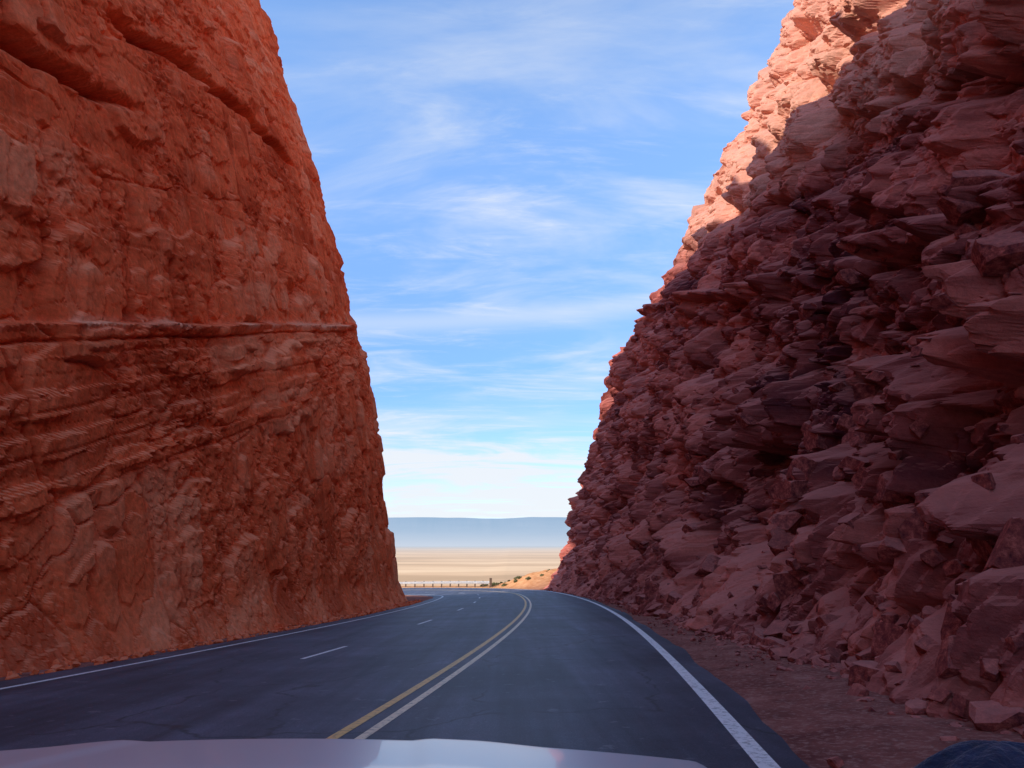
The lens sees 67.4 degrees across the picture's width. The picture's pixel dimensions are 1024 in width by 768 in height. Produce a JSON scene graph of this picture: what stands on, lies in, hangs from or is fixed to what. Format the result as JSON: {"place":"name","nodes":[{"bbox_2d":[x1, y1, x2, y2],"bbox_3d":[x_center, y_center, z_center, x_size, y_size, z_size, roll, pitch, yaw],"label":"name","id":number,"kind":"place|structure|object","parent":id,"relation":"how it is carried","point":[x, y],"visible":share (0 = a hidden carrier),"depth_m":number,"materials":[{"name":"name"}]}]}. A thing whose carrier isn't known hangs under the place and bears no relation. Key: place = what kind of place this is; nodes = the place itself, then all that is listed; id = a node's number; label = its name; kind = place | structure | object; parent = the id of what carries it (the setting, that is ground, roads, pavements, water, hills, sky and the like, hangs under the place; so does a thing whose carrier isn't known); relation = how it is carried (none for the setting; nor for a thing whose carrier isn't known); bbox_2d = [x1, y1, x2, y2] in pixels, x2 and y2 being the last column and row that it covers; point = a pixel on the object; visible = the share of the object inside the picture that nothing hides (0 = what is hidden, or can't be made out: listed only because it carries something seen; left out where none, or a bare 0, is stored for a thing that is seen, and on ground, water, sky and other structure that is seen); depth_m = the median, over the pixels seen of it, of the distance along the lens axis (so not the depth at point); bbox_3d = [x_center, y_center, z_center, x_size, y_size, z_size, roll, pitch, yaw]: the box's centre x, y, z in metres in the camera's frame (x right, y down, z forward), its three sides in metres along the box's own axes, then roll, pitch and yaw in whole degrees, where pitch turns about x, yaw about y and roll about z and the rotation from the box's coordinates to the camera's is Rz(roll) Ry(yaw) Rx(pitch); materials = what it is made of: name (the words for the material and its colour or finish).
{"place":"outdoors","nodes":[
{"label":"outdoors","id":0,"kind":"place"},
{"bbox_2d":[0,588,809,767],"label":"road","id":1,"kind":"structure","parent":0,"point":[558,670],"depth_m":10.81,"materials":[{"name":"grey asphalt"}]},
{"bbox_2d":[0,588,780,767],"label":"road markings","id":2,"kind":"structure","parent":1,"relation":"on","point":[759,756],"depth_m":9.85,"materials":[{"name":"white paint"}]},
{"bbox_2d":[0,738,1023,767],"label":"car","id":3,"kind":"object","parent":1,"relation":"on","point":[323,753],"visible":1,"depth_m":1.54,"materials":[{"name":"white paint"}]},
{"bbox_2d":[0,546,1023,767],"bbox_3d":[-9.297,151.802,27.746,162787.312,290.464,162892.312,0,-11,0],"label":"ground","id":4,"kind":"structure","parent":0,"point":[821,721],"depth_m":9.55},
{"bbox_2d":[0,0,407,676],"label":"cliff wall","id":5,"kind":"structure","parent":4,"relation":"on","point":[190,444],"depth_m":25.27,"materials":[{"name":"red stone"}]},
{"bbox_2d":[5,600,421,679],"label":"fallen rocks","id":6,"kind":"object","parent":4,"relation":"on","point":[56,666],"visible":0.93,"depth_m":21.27,"materials":[{"name":"red stone"}]},
{"bbox_2d":[399,578,491,586],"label":"guard rail","id":7,"kind":"object","parent":4,"relation":"on","point":[489,582],"visible":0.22,"depth_m":108.93,"materials":[{"name":"metal"}]},
{"bbox_2d":[388,517,570,545],"bbox_3d":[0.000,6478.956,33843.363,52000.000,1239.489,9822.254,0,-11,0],"label":"distant mesa","id":8,"kind":"structure","parent":4,"relation":"on","point":[438,531],"depth_m":32287.94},
{"bbox_2d":[480,569,549,586],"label":"desert shrubs","id":9,"kind":"object","parent":4,"relation":"on","point":[514,581],"visible":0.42,"depth_m":99.46,"materials":[{"name":"green plant"}]},
{"bbox_2d":[544,0,1023,731],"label":"cliff wall","id":10,"kind":"structure","parent":4,"relation":"on","point":[874,124],"depth_m":22.41,"materials":[{"name":"red stone"}]},
{"bbox_2d":[553,169,1023,717],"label":"embedded blocks","id":11,"kind":"structure","parent":10,"relation":"attached to","point":[1003,255],"depth_m":12.37,"materials":[{"name":"red stone"}]},
{"bbox_2d":[544,587,1023,767],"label":"fallen rocks","id":12,"kind":"object","parent":4,"relation":"on","point":[991,716],"visible":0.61,"depth_m":11.42,"materials":[{"name":"red stone"}]},
{"bbox_2d":[260,0,793,518],"label":"sky","id":13,"kind":"structure","parent":0,"point":[505,184],"materials":[{"name":"blue"}]}
]}

